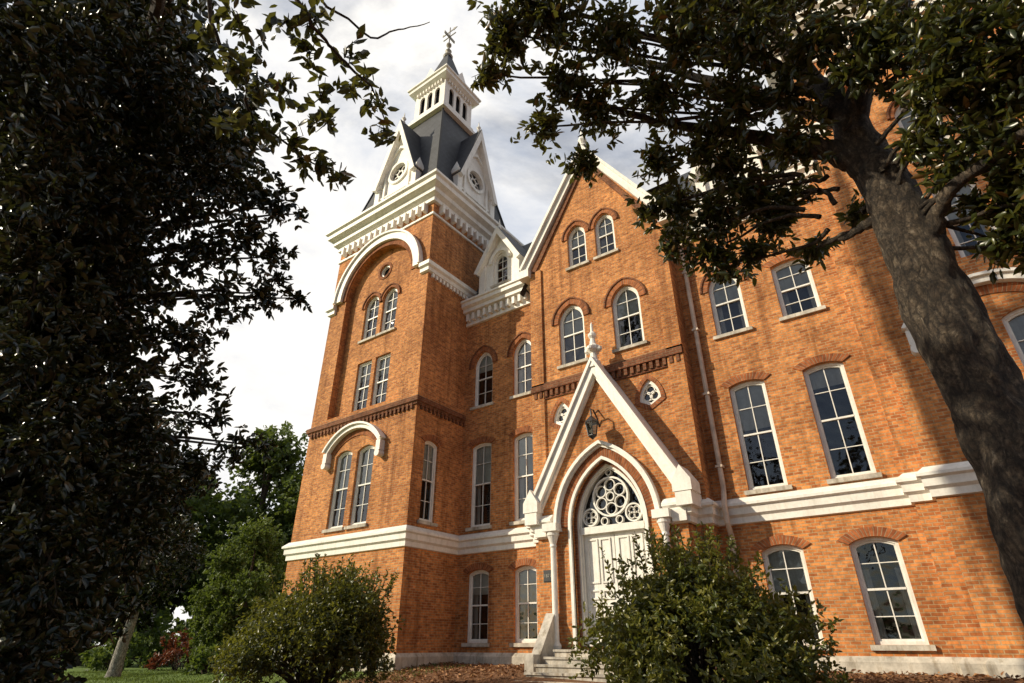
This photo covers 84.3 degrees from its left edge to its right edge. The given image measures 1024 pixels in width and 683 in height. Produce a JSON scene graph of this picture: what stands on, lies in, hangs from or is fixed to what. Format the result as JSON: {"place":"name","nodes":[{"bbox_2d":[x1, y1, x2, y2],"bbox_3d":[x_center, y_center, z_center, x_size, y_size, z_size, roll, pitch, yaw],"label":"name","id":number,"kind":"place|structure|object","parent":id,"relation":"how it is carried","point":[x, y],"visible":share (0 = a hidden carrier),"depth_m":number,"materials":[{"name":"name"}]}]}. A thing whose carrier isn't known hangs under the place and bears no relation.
{"place":"outdoors","nodes":[
{"label":"outdoors","id":0,"kind":"place"},
{"bbox_2d":[53,662,471,682],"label":"grass","id":1,"kind":"structure","parent":0,"point":[96,678],"depth_m":17.08,"materials":[{"name":"green plant"}]},
{"bbox_2d":[5,0,783,645],"label":"sky","id":2,"kind":"structure","parent":0,"point":[274,367],"materials":[{"name":"white"}]},
{"bbox_2d":[59,646,1019,682],"bbox_3d":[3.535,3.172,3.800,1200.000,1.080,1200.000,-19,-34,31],"label":"ground","id":3,"kind":"structure","parent":0,"point":[521,678],"depth_m":13.73,"materials":[{"name":"brown soil"}]},
{"bbox_2d":[79,628,148,671],"bbox_3d":[-17.019,13.243,24.259,2.847,1.837,2.355,-19,-34,31],"label":"hedge bush","id":4,"kind":"object","parent":3,"relation":"on","point":[94,657],"visible":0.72,"depth_m":24.04,"materials":[{"name":"green plant"}]},
{"bbox_2d":[50,532,212,660],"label":"distant trees","id":5,"kind":"object","parent":3,"relation":"on","point":[163,619],"depth_m":45.42,"materials":[{"name":"green plant"}]},
{"bbox_2d":[39,404,227,665],"bbox_3d":[-22.272,10.460,32.542,10.636,15.375,10.448,-19,-34,31],"label":"oak tree","id":6,"kind":"object","parent":3,"relation":"on","point":[145,616],"visible":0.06,"depth_m":31.52,"materials":[{"name":"green plant"}]},
{"bbox_2d":[126,625,177,667],"bbox_3d":[-17.814,15.181,27.890,2.805,2.174,2.530,-10,-30,17],"label":"hedge bush","id":7,"kind":"object","parent":3,"relation":"on","point":[144,657],"visible":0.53,"depth_m":27.53,"materials":[{"name":"green plant"}]},
{"bbox_2d":[104,505,207,676],"bbox_3d":[-13.270,8.915,20.307,3.393,6.155,3.886,-19,-34,31],"label":"crape myrtle tree","id":8,"kind":"object","parent":3,"relation":"on","point":[153,589],"visible":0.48,"depth_m":20.23,"materials":[{"name":"green plant"}]},
{"bbox_2d":[143,627,197,670],"bbox_3d":[-13.916,12.840,23.576,1.963,1.666,1.900,-19,-34,31],"label":"red shrub","id":9,"kind":"object","parent":3,"relation":"on","point":[171,652],"visible":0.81,"depth_m":23.32,"materials":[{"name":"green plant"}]},
{"bbox_2d":[179,643,226,674],"bbox_3d":[-10.040,10.402,18.533,1.347,1.017,1.139,-19,-34,31],"label":"hedge bush","id":10,"kind":"object","parent":3,"relation":"on","point":[198,658],"visible":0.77,"depth_m":18.30,"materials":[{"name":"green plant"}]},
{"bbox_2d":[0,0,429,682],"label":"magnolia tree","id":11,"kind":"object","parent":3,"relation":"on","point":[120,124],"visible":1,"depth_m":5.77,"materials":[{"name":"green plant"}]},
{"bbox_2d":[207,640,241,669],"bbox_3d":[-10.663,11.720,21.056,1.771,1.160,1.821,-19,-34,31],"label":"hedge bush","id":12,"kind":"object","parent":3,"relation":"on","point":[216,642],"visible":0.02,"depth_m":21.02,"materials":[{"name":"green plant"}]},
{"bbox_2d":[173,511,286,655],"bbox_3d":[-11.020,10.400,23.594,3.857,6.427,4.670,-6,-29,12],"label":"holly tree","id":13,"kind":"object","parent":3,"relation":"on","point":[210,626],"visible":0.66,"depth_m":22.91,"materials":[{"name":"green plant"}]},
{"bbox_2d":[168,420,308,630],"bbox_3d":[-15.690,11.916,34.459,10.788,15.098,9.820,-19,-34,31],"label":"oak tree","id":14,"kind":"object","parent":3,"relation":"on","point":[245,503],"visible":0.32,"depth_m":34.02,"materials":[{"name":"green plant"}]},
{"bbox_2d":[208,553,405,682],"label":"evergreen shrub","id":15,"kind":"object","parent":3,"relation":"on","point":[327,630],"visible":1,"depth_m":11.11,"materials":[{"name":"green plant"}]},
{"bbox_2d":[524,613,691,682],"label":"entrance steps","id":16,"kind":"structure","parent":3,"relation":"on","point":[541,660],"depth_m":13.23,"materials":[{"name":"stone"}]},
{"bbox_2d":[282,0,1023,657],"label":"walls","id":17,"kind":"structure","parent":3,"relation":"on","point":[432,344],"depth_m":16.08,"materials":[{"name":"brick"}]},
{"bbox_2d":[543,570,550,581],"bbox_3d":[0.971,6.292,15.181,0.300,0.300,0.030,-19,-34,31],"label":"date plaque","id":18,"kind":"object","parent":17,"relation":"attached to","point":[546,578],"visible":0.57,"depth_m":15.18,"materials":[{"name":"black metal"}]},
{"bbox_2d":[585,408,599,438],"bbox_3d":[2.307,2.266,15.773,0.646,1.015,0.389,16,-32,-28],"label":"wall lantern","id":19,"kind":"object","parent":17,"relation":"attached to","point":[590,421],"depth_m":15.68,"materials":[{"name":"black metal"}]},
{"bbox_2d":[306,101,894,649],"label":"brick string courses","id":20,"kind":"object","parent":17,"relation":"attached to","point":[446,413],"visible":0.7,"depth_m":19.00,"materials":[{"name":"brown brick"}]},
{"bbox_2d":[584,529,648,641],"bbox_3d":[2.694,6.234,14.292,1.800,2.720,0.090,-19,-34,31],"label":"entrance door","id":21,"kind":"structure","parent":17,"relation":"attached to","point":[613,544],"depth_m":14.63,"materials":[{"name":"paint"}]},
{"bbox_2d":[276,143,1023,677],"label":"stone trim","id":22,"kind":"structure","parent":17,"relation":"attached to","point":[962,665],"depth_m":12.75,"materials":[{"name":"stone"}]},
{"bbox_2d":[281,0,1023,656],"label":"white trim","id":23,"kind":"structure","parent":17,"relation":"attached to","point":[465,202],"depth_m":17.89,"materials":[{"name":"white paint"}]},
{"bbox_2d":[362,1,817,296],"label":"slate roof","id":24,"kind":"structure","parent":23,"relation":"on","point":[443,141],"depth_m":27.45,"materials":[{"name":"grey stone"}]},
{"bbox_2d":[443,26,457,58],"bbox_3d":[-3.828,-18.256,34.514,0.755,3.000,0.982,8,-29,-15],"label":"spire finial","id":25,"kind":"object","parent":24,"relation":"on","point":[448,50],"visible":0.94,"depth_m":34.48,"materials":[{"name":"white metal"}]},
{"bbox_2d":[339,59,984,638],"bbox_3d":[3.298,-3.965,20.750,22.550,27.000,4.990,-19,-34,31],"label":"dark interior","id":26,"kind":"object","parent":17,"relation":"in","point":[859,463],"visible":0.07,"depth_m":14.76,"materials":[{"name":"black"}]},
{"bbox_2d":[328,54,1023,644],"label":"window frames","id":27,"kind":"structure","parent":17,"relation":"in","point":[632,522],"depth_m":15.62,"materials":[{"name":"white wood"}]},
{"bbox_2d":[334,104,1023,638],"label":"window blinds","id":28,"kind":"object","parent":27,"relation":"in","point":[748,424],"depth_m":16.54,"materials":[{"name":"grey fabric"}]},
{"bbox_2d":[331,8,1023,573],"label":"brick arches","id":29,"kind":"structure","parent":17,"relation":"attached to","point":[777,540],"depth_m":15.79,"materials":[{"name":"orange brick"}]},
{"bbox_2d":[678,243,739,577],"bbox_3d":[5.284,1.926,15.124,0.260,11.700,0.364,-19,-34,31],"label":"downspout","id":30,"kind":"object","parent":17,"relation":"attached to","point":[719,466],"visible":0.67,"depth_m":15.17,"materials":[{"name":"paint"}]},
{"bbox_2d":[337,661,1023,682],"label":"fallen leaves","id":31,"kind":"object","parent":3,"relation":"on","point":[991,679],"visible":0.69,"depth_m":13.07,"materials":[{"name":"brown plant"}]},
{"bbox_2d":[567,521,853,682],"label":"evergreen shrub","id":32,"kind":"object","parent":3,"relation":"on","point":[688,605],"visible":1,"depth_m":8.27,"materials":[{"name":"green plant"}]},
{"bbox_2d":[467,0,1023,625],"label":"magnolia tree","id":33,"kind":"object","parent":3,"relation":"on","point":[973,366],"visible":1,"depth_m":5.78,"materials":[{"name":"green plant"}]}
]}

